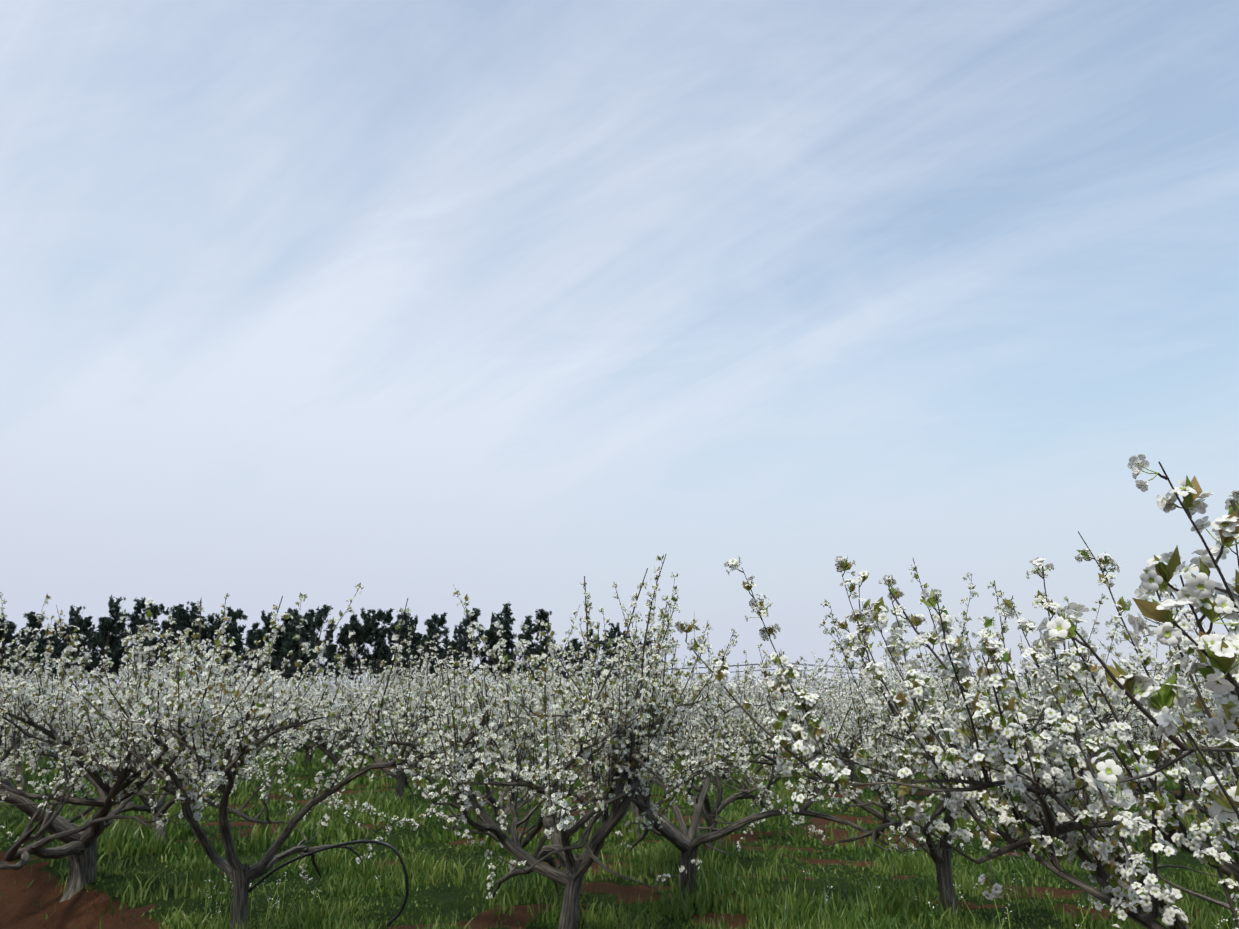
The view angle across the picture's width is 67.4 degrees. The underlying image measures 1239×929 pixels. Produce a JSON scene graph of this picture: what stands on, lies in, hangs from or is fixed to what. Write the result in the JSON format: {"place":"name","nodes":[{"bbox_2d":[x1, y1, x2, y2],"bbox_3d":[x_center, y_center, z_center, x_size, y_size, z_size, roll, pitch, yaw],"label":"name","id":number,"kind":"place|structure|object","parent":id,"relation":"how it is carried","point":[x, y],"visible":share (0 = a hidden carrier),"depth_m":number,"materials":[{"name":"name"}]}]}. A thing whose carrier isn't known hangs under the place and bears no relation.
{"place":"outdoors","nodes":[
{"label":"outdoors","id":0,"kind":"place"},
{"bbox_2d":[15,669,1160,677],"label":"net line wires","id":1,"kind":"object","parent":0,"point":[578,676],"visible":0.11,"depth_m":50.65,"materials":[{"name":"grey"}]},
{"bbox_2d":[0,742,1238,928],"bbox_3d":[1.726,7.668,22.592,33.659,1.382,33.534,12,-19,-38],"label":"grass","id":2,"kind":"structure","parent":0,"point":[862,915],"depth_m":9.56,"materials":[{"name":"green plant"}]},
{"bbox_2d":[0,722,1238,928],"bbox_3d":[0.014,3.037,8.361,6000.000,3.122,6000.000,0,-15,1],"label":"ground","id":3,"kind":"structure","parent":0,"point":[20,902],"depth_m":9.23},
{"bbox_2d":[0,614,19,671],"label":"pine","id":4,"kind":"object","parent":3,"relation":"on","point":[8,637],"visible":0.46,"depth_m":122.11,"materials":[{"name":"green plant"}]},
{"bbox_2d":[0,621,21,676],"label":"tree","id":5,"kind":"object","parent":3,"relation":"on","point":[10,624],"visible":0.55,"depth_m":122.37,"materials":[{"name":"green plant"}]},
{"bbox_2d":[8,629,33,680],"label":"tree","id":6,"kind":"object","parent":3,"relation":"on","point":[24,641],"visible":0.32,"depth_m":120.64,"materials":[{"name":"green plant"}]},
{"bbox_2d":[0,719,44,803],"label":"pear tree","id":7,"kind":"object","parent":3,"relation":"on","point":[9,763],"visible":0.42,"depth_m":11.07,"materials":[{"name":"white plant"}]},
{"bbox_2d":[0,611,49,679],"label":"tree","id":8,"kind":"object","parent":3,"relation":"on","point":[31,617],"visible":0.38,"depth_m":124.80,"materials":[{"name":"green plant"}]},
{"bbox_2d":[17,626,60,679],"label":"tree","id":9,"kind":"object","parent":3,"relation":"on","point":[43,641],"visible":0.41,"depth_m":119.61,"materials":[{"name":"green plant"}]},
{"bbox_2d":[2,654,91,783],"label":"pear tree","id":10,"kind":"object","parent":3,"relation":"on","point":[50,679],"visible":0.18,"depth_m":21.43,"materials":[{"name":"white plant"}]},
{"bbox_2d":[0,669,108,764],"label":"pear tree","id":11,"kind":"object","parent":3,"relation":"on","point":[74,715],"visible":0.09,"depth_m":25.02,"materials":[{"name":"white plant"}]},
{"bbox_2d":[0,668,110,751],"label":"pear tree","id":12,"kind":"object","parent":3,"relation":"on","point":[28,673],"visible":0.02,"depth_m":28.64,"materials":[{"name":"white plant"}]},
{"bbox_2d":[45,604,85,666],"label":"tree","id":13,"kind":"object","parent":3,"relation":"on","point":[73,612],"visible":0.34,"depth_m":127.09,"materials":[{"name":"green plant"}]},
{"bbox_2d":[52,616,95,687],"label":"tree","id":14,"kind":"object","parent":3,"relation":"on","point":[83,625],"visible":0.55,"depth_m":123.29,"materials":[{"name":"green plant"}]},
{"bbox_2d":[79,631,108,687],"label":"pine","id":15,"kind":"object","parent":3,"relation":"on","point":[89,669],"visible":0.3,"depth_m":123.62,"materials":[{"name":"green plant"}]},
{"bbox_2d":[88,617,116,682],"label":"pine","id":16,"kind":"object","parent":3,"relation":"on","point":[112,644],"visible":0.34,"depth_m":124.17,"materials":[{"name":"green plant"}]},
{"bbox_2d":[82,595,127,678],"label":"tree","id":17,"kind":"object","parent":3,"relation":"on","point":[107,625],"visible":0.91,"depth_m":122.97,"materials":[{"name":"green plant"}]},
{"bbox_2d":[96,619,128,670],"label":"pine","id":18,"kind":"object","parent":3,"relation":"on","point":[122,634],"visible":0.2,"depth_m":132.31,"materials":[{"name":"green plant"}]},
{"bbox_2d":[106,638,130,684],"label":"pine","id":19,"kind":"object","parent":3,"relation":"on","point":[114,666],"visible":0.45,"depth_m":123.20,"materials":[{"name":"green plant"}]},
{"bbox_2d":[123,597,152,670],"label":"tree","id":20,"kind":"object","parent":3,"relation":"on","point":[140,604],"visible":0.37,"depth_m":125.69,"materials":[{"name":"green plant"}]},
{"bbox_2d":[130,603,174,671],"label":"tree","id":21,"kind":"object","parent":3,"relation":"on","point":[161,607],"visible":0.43,"depth_m":122.71,"materials":[{"name":"green plant"}]},
{"bbox_2d":[0,592,313,901],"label":"pear tree","id":22,"kind":"object","parent":3,"relation":"on","point":[79,849],"visible":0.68,"depth_m":8.43,"materials":[{"name":"white plant"}]},
{"bbox_2d":[149,604,198,675],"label":"tree","id":23,"kind":"object","parent":3,"relation":"on","point":[185,617],"visible":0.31,"depth_m":126.85,"materials":[{"name":"green plant"}]},
{"bbox_2d":[160,606,189,676],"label":"tree","id":24,"kind":"object","parent":3,"relation":"on","point":[176,615],"visible":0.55,"depth_m":122.58,"materials":[{"name":"green plant"}]},
{"bbox_2d":[0,638,371,847],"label":"pear tree","id":25,"kind":"object","parent":3,"relation":"on","point":[159,808],"visible":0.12,"depth_m":11.47,"materials":[{"name":"white plant"}]},
{"bbox_2d":[106,640,271,780],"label":"pear tree","id":26,"kind":"object","parent":3,"relation":"on","point":[190,678],"visible":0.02,"depth_m":20.02,"materials":[{"name":"white plant"}]},
{"bbox_2d":[185,600,209,650],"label":"tree","id":27,"kind":"object","parent":3,"relation":"on","point":[194,609],"visible":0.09,"depth_m":130.54,"materials":[{"name":"green plant"}]},
{"bbox_2d":[187,616,210,669],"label":"tree","id":28,"kind":"object","parent":3,"relation":"on","point":[195,630],"visible":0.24,"depth_m":126.40,"materials":[{"name":"green plant"}]},
{"bbox_2d":[88,639,338,801],"bbox_3d":[-7.558,4.883,17.447,4.347,2.925,5.125,8,-17,-27],"label":"pear tree","id":29,"kind":"object","parent":3,"relation":"on","point":[268,743],"visible":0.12,"depth_m":16.79,"materials":[{"name":"white plant"}]},
{"bbox_2d":[205,613,230,666],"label":"tree","id":30,"kind":"object","parent":3,"relation":"on","point":[216,626],"visible":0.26,"depth_m":127.21,"materials":[{"name":"green plant"}]},
{"bbox_2d":[209,621,240,676],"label":"pine","id":31,"kind":"object","parent":3,"relation":"on","point":[232,629],"visible":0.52,"depth_m":125.51,"materials":[{"name":"green plant"}]},
{"bbox_2d":[224,606,249,686],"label":"tree","id":32,"kind":"object","parent":3,"relation":"on","point":[238,614],"visible":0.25,"depth_m":131.59,"materials":[{"name":"green plant"}]},
{"bbox_2d":[239,636,259,680],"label":"pine","id":33,"kind":"object","parent":3,"relation":"on","point":[251,644],"visible":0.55,"depth_m":124.96,"materials":[{"name":"green plant"}]},
{"bbox_2d":[243,622,264,671],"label":"pine","id":34,"kind":"object","parent":3,"relation":"on","point":[250,632],"visible":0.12,"depth_m":133.52,"materials":[{"name":"green plant"}]},
{"bbox_2d":[246,610,276,674],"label":"pine","id":35,"kind":"object","parent":3,"relation":"on","point":[260,634],"visible":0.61,"depth_m":127.16,"materials":[{"name":"green plant"}]},
{"bbox_2d":[43,582,505,928],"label":"pear tree","id":36,"kind":"object","parent":3,"relation":"on","point":[196,720],"visible":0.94,"depth_m":6.56,"materials":[{"name":"white plant"}]},
{"bbox_2d":[248,840,408,925],"bbox_3d":[-2.131,3.024,6.753,1.283,0.586,0.141,-3,-15,12],"label":"irrigation hose","id":37,"kind":"object","parent":36,"relation":"attached to","point":[389,922],"visible":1,"depth_m":6.71,"materials":[{"name":"black"}]},
{"bbox_2d":[220,660,330,750],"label":"pear tree","id":38,"kind":"object","parent":3,"relation":"on","point":[241,677],"visible":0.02,"depth_m":32.75,"materials":[{"name":"white plant"}]},
{"bbox_2d":[266,625,286,683],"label":"tree","id":39,"kind":"object","parent":3,"relation":"on","point":[278,641],"visible":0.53,"depth_m":129.76,"materials":[{"name":"green plant"}]},
{"bbox_2d":[274,607,301,670],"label":"pine","id":40,"kind":"object","parent":3,"relation":"on","point":[289,626],"visible":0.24,"depth_m":131.68,"materials":[{"name":"green plant"}]},
{"bbox_2d":[272,632,305,684],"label":"pine","id":41,"kind":"object","parent":3,"relation":"on","point":[289,646],"visible":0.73,"depth_m":124.81,"materials":[{"name":"green plant"}]},
{"bbox_2d":[272,615,305,671],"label":"pine","id":42,"kind":"object","parent":3,"relation":"on","point":[294,622],"visible":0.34,"depth_m":128.54,"materials":[{"name":"green plant"}]},
{"bbox_2d":[279,628,308,681],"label":"tree","id":43,"kind":"object","parent":3,"relation":"on","point":[302,633],"visible":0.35,"depth_m":126.23,"materials":[{"name":"green plant"}]},
{"bbox_2d":[285,615,322,671],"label":"tree","id":44,"kind":"object","parent":3,"relation":"on","point":[308,625],"visible":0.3,"depth_m":128.57,"materials":[{"name":"green plant"}]},
{"bbox_2d":[293,609,317,652],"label":"pine","id":45,"kind":"object","parent":3,"relation":"on","point":[311,613],"visible":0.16,"depth_m":134.92,"materials":[{"name":"green plant"}]},
{"bbox_2d":[232,655,394,764],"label":"pear tree","id":46,"kind":"object","parent":3,"relation":"on","point":[307,747],"visible":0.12,"depth_m":24.51,"materials":[{"name":"white plant"}]},
{"bbox_2d":[298,605,335,683],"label":"tree","id":47,"kind":"object","parent":3,"relation":"on","point":[321,615],"visible":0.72,"depth_m":126.48,"materials":[{"name":"green plant"}]},
{"bbox_2d":[250,676,406,774],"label":"pear tree","id":48,"kind":"object","parent":3,"relation":"on","point":[322,747],"visible":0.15,"depth_m":21.03,"materials":[{"name":"white plant"}]},
{"bbox_2d":[319,628,337,680],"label":"pine","id":49,"kind":"object","parent":3,"relation":"on","point":[330,640],"visible":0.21,"depth_m":132.46,"materials":[{"name":"green plant"}]},
{"bbox_2d":[324,623,357,684],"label":"pine","id":50,"kind":"object","parent":3,"relation":"on","point":[341,634],"visible":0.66,"depth_m":127.64,"materials":[{"name":"green plant"}]},
{"bbox_2d":[327,622,354,680],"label":"evergreen tree","id":51,"kind":"object","parent":3,"relation":"on","point":[344,646],"visible":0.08,"depth_m":131.56,"materials":[{"name":"green plant"}]},
{"bbox_2d":[339,614,378,686],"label":"evergreen tree","id":52,"kind":"object","parent":3,"relation":"on","point":[355,625],"visible":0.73,"depth_m":126.74,"materials":[{"name":"green plant"}]},
{"bbox_2d":[343,607,374,683],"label":"evergreen tree","id":53,"kind":"object","parent":3,"relation":"on","point":[365,617],"visible":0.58,"depth_m":127.65,"materials":[{"name":"green plant"}]},
{"bbox_2d":[361,609,393,677],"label":"evergreen tree","id":54,"kind":"object","parent":3,"relation":"on","point":[377,639],"visible":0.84,"depth_m":127.10,"materials":[{"name":"green plant"}]},
{"bbox_2d":[358,608,398,683],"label":"evergreen tree","id":55,"kind":"object","parent":3,"relation":"on","point":[387,617],"visible":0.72,"depth_m":127.33,"materials":[{"name":"green plant"}]},
{"bbox_2d":[298,626,498,802],"bbox_3d":[-3.874,4.364,15.982,2.889,3.135,4.871,-4,-15,17],"label":"pear tree","id":56,"kind":"object","parent":3,"relation":"on","point":[401,777],"visible":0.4,"depth_m":15.42,"materials":[{"name":"white plant"}]},
{"bbox_2d":[379,611,417,683],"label":"evergreen tree","id":57,"kind":"object","parent":3,"relation":"on","point":[405,619],"visible":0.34,"depth_m":127.25,"materials":[{"name":"green plant"}]},
{"bbox_2d":[392,622,414,679],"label":"evergreen tree","id":58,"kind":"object","parent":3,"relation":"on","point":[401,638],"visible":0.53,"depth_m":123.25,"materials":[{"name":"green plant"}]},
{"bbox_2d":[404,633,422,678],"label":"pine","id":59,"kind":"object","parent":3,"relation":"on","point":[415,637],"visible":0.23,"depth_m":127.74,"materials":[{"name":"green plant"}]},
{"bbox_2d":[406,614,424,680],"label":"evergreen tree","id":60,"kind":"object","parent":3,"relation":"on","point":[414,621],"visible":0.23,"depth_m":134.33,"materials":[{"name":"green plant"}]},
{"bbox_2d":[411,628,444,679],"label":"pine","id":61,"kind":"object","parent":3,"relation":"on","point":[429,638],"visible":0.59,"depth_m":127.34,"materials":[{"name":"green plant"}]},
{"bbox_2d":[412,619,448,677],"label":"evergreen tree","id":62,"kind":"object","parent":3,"relation":"on","point":[429,624],"visible":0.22,"depth_m":131.60,"materials":[{"name":"green plant"}]},
{"bbox_2d":[416,612,451,670],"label":"evergreen tree","id":63,"kind":"object","parent":3,"relation":"on","point":[441,620],"visible":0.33,"depth_m":133.65,"materials":[{"name":"green plant"}]},
{"bbox_2d":[382,663,512,763],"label":"pear tree","id":64,"kind":"object","parent":3,"relation":"on","point":[438,717],"visible":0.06,"depth_m":25.11,"materials":[{"name":"white plant"}]},
{"bbox_2d":[379,652,517,754],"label":"pear tree","id":65,"kind":"object","parent":3,"relation":"on","point":[458,669],"visible":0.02,"depth_m":29.87,"materials":[{"name":"white plant"}]},
{"bbox_2d":[442,641,456,678],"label":"pine","id":66,"kind":"object","parent":3,"relation":"on","point":[448,649],"visible":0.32,"depth_m":127.19,"materials":[{"name":"green plant"}]},
{"bbox_2d":[445,624,466,671],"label":"pine","id":67,"kind":"object","parent":3,"relation":"on","point":[458,638],"visible":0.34,"depth_m":128.97,"materials":[{"name":"green plant"}]},
{"bbox_2d":[453,608,492,679],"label":"evergreen tree","id":68,"kind":"object","parent":3,"relation":"on","point":[467,623],"visible":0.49,"depth_m":128.16,"materials":[{"name":"green plant"}]},
{"bbox_2d":[279,630,677,838],"bbox_3d":[-1.500,3.269,11.161,4.275,2.929,5.018,1,-15,-3],"label":"pear tree","id":69,"kind":"object","parent":3,"relation":"on","point":[491,801],"visible":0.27,"depth_m":11.79,"materials":[{"name":"white plant"}]},
{"bbox_2d":[480,627,498,683],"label":"pine","id":70,"kind":"object","parent":3,"relation":"on","point":[492,640],"visible":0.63,"depth_m":131.74,"materials":[{"name":"green plant"}]},
{"bbox_2d":[478,618,514,673],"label":"pine","id":71,"kind":"object","parent":3,"relation":"on","point":[509,646],"visible":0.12,"depth_m":132.04,"materials":[{"name":"green plant"}]},
{"bbox_2d":[430,678,569,779],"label":"pear tree","id":72,"kind":"object","parent":3,"relation":"on","point":[493,760],"visible":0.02,"depth_m":20.57,"materials":[{"name":"white plant"}]},
{"bbox_2d":[489,603,516,687],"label":"evergreen tree","id":73,"kind":"object","parent":3,"relation":"on","point":[507,635],"visible":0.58,"depth_m":129.51,"materials":[{"name":"green plant"}]},
{"bbox_2d":[513,614,537,673],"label":"evergreen tree","id":74,"kind":"object","parent":3,"relation":"on","point":[528,633],"visible":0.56,"depth_m":132.36,"materials":[{"name":"green plant"}]},
{"bbox_2d":[446,661,612,765],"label":"pear tree","id":75,"kind":"object","parent":3,"relation":"on","point":[503,728],"visible":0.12,"depth_m":16.64,"materials":[{"name":"white plant"}]},
{"bbox_2d":[518,647,541,685],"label":"pine","id":76,"kind":"object","parent":3,"relation":"on","point":[532,651],"visible":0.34,"depth_m":128.07,"materials":[{"name":"green plant"}]},
{"bbox_2d":[527,608,555,671],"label":"pine","id":77,"kind":"object","parent":3,"relation":"on","point":[542,615],"visible":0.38,"depth_m":134.80,"materials":[{"name":"green plant"}]},
{"bbox_2d":[354,554,745,928],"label":"pear tree","id":78,"kind":"object","parent":3,"relation":"on","point":[617,708],"visible":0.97,"depth_m":6.61,"materials":[{"name":"white plant"}]},
{"bbox_2d":[570,638,587,680],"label":"pine","id":79,"kind":"object","parent":3,"relation":"on","point":[576,645],"visible":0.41,"depth_m":129.63,"materials":[{"name":"green plant"}]},
{"bbox_2d":[604,622,629,677],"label":"evergreen tree","id":80,"kind":"object","parent":3,"relation":"on","point":[612,634],"visible":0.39,"depth_m":127.29,"materials":[{"name":"green plant"}]},
{"bbox_2d":[203,871,1228,928],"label":"weeds","id":81,"kind":"object","parent":3,"relation":"on","point":[930,915],"visible":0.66,"depth_m":7.19,"materials":[{"name":"green plant"}]},
{"bbox_2d":[645,656,792,783],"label":"pear tree","id":82,"kind":"object","parent":3,"relation":"on","point":[759,694],"visible":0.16,"depth_m":19.33,"materials":[{"name":"white plant"}]},
{"bbox_2d":[659,668,795,759],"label":"pear tree","id":83,"kind":"object","parent":3,"relation":"on","point":[741,685],"visible":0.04,"depth_m":24.48,"materials":[{"name":"white plant"}]},
{"bbox_2d":[690,661,796,754],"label":"pear tree","id":84,"kind":"object","parent":3,"relation":"on","point":[747,684],"visible":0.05,"depth_m":28.43,"materials":[{"name":"white plant"}]},
{"bbox_2d":[648,650,847,854],"bbox_3d":[1.613,3.579,11.595,3.796,2.537,3.320,12,-17,-37],"label":"pear tree","id":85,"kind":"object","parent":3,"relation":"on","point":[709,815],"visible":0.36,"depth_m":11.42,"materials":[{"name":"white plant"}]},
{"bbox_2d":[453,584,1116,901],"bbox_3d":[1.327,2.518,8.191,5.189,2.872,4.345,-3,-15,12],"label":"pear tree","id":86,"kind":"object","parent":3,"relation":"on","point":[685,842],"visible":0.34,"depth_m":8.00,"materials":[{"name":"white plant"}]},
{"bbox_2d":[747,668,896,781],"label":"pear tree","id":87,"kind":"object","parent":3,"relation":"on","point":[831,717],"visible":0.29,"depth_m":19.97,"materials":[{"name":"white plant"}]},
{"bbox_2d":[774,652,905,754],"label":"pear tree","id":88,"kind":"object","parent":3,"relation":"on","point":[842,687],"visible":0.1,"depth_m":26.25,"materials":[{"name":"white plant"}]},
{"bbox_2d":[818,651,933,755],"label":"pear tree","id":89,"kind":"object","parent":3,"relation":"on","point":[844,674],"visible":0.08,"depth_m":28.90,"materials":[{"name":"white plant"}]},
{"bbox_2d":[538,559,1216,913],"bbox_3d":[1.799,2.110,6.823,3.778,2.853,3.629,9,-17,-32],"label":"pear tree","id":90,"kind":"object","parent":3,"relation":"on","point":[941,858],"visible":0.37,"depth_m":7.16,"materials":[{"name":"white plant"}]},
{"bbox_2d":[777,665,1003,803],"bbox_3d":[5.318,4.511,15.624,4.724,2.696,3.939,-11,-18,36],"label":"pear tree","id":91,"kind":"object","parent":3,"relation":"on","point":[850,734],"visible":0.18,"depth_m":15.82,"materials":[{"name":"white plant"}]},
{"bbox_2d":[674,454,1238,928],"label":"pear tree","id":92,"kind":"object","parent":3,"relation":"on","point":[1022,762],"visible":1,"depth_m":2.81,"materials":[{"name":"white plant"}]},
{"bbox_2d":[850,624,1131,802],"bbox_3d":[6.167,4.480,16.323,4.820,3.120,2.816,-12,-19,39],"label":"pear tree","id":93,"kind":"object","parent":3,"relation":"on","point":[896,677],"visible":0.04,"depth_m":16.34,"materials":[{"name":"white plant"}]},
{"bbox_2d":[934,664,1161,763],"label":"pear tree","id":94,"kind":"object","parent":3,"relation":"on","point":[1101,758],"visible":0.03,"depth_m":19.46,"materials":[{"name":"white plant"}]},
{"bbox_2d":[992,658,1123,761],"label":"pear tree","id":95,"kind":"object","parent":3,"relation":"on","point":[1021,682],"visible":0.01,"depth_m":25.07,"materials":[{"name":"white plant"}]},
{"bbox_2d":[962,593,1237,848],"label":"pear tree","id":96,"kind":"object","parent":3,"relation":"on","point":[1147,790],"visible":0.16,"depth_m":10.68,"materials":[{"name":"white plant"}]},
{"bbox_2d":[1078,652,1210,775],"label":"pear tree","id":97,"kind":"object","parent":3,"relation":"on","point":[1146,722],"visible":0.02,"depth_m":21.03,"materials":[{"name":"white plant"}]},
{"bbox_2d":[1053,585,1238,914],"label":"pear tree","id":98,"kind":"object","parent":3,"relation":"on","point":[1203,732],"visible":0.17,"depth_m":7.58,"materials":[{"name":"white plant"}]},
{"bbox_3d":[-29.473,9.232,32.600,0.620,3.336,0.110,1,-15,-4],"label":"net line post","id":99,"kind":"object","parent":3,"relation":"on","visible":0},
{"bbox_2d":[39,662,1154,681],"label":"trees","id":100,"kind":"object","parent":99,"relation":"attached to","point":[533,672],"visible":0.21,"depth_m":32.86,"materials":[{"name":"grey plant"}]},
{"bbox_2d":[0,0,1238,689],"label":"sky","id":101,"kind":"structure","parent":0,"point":[514,302],"materials":[{"name":"blue"}]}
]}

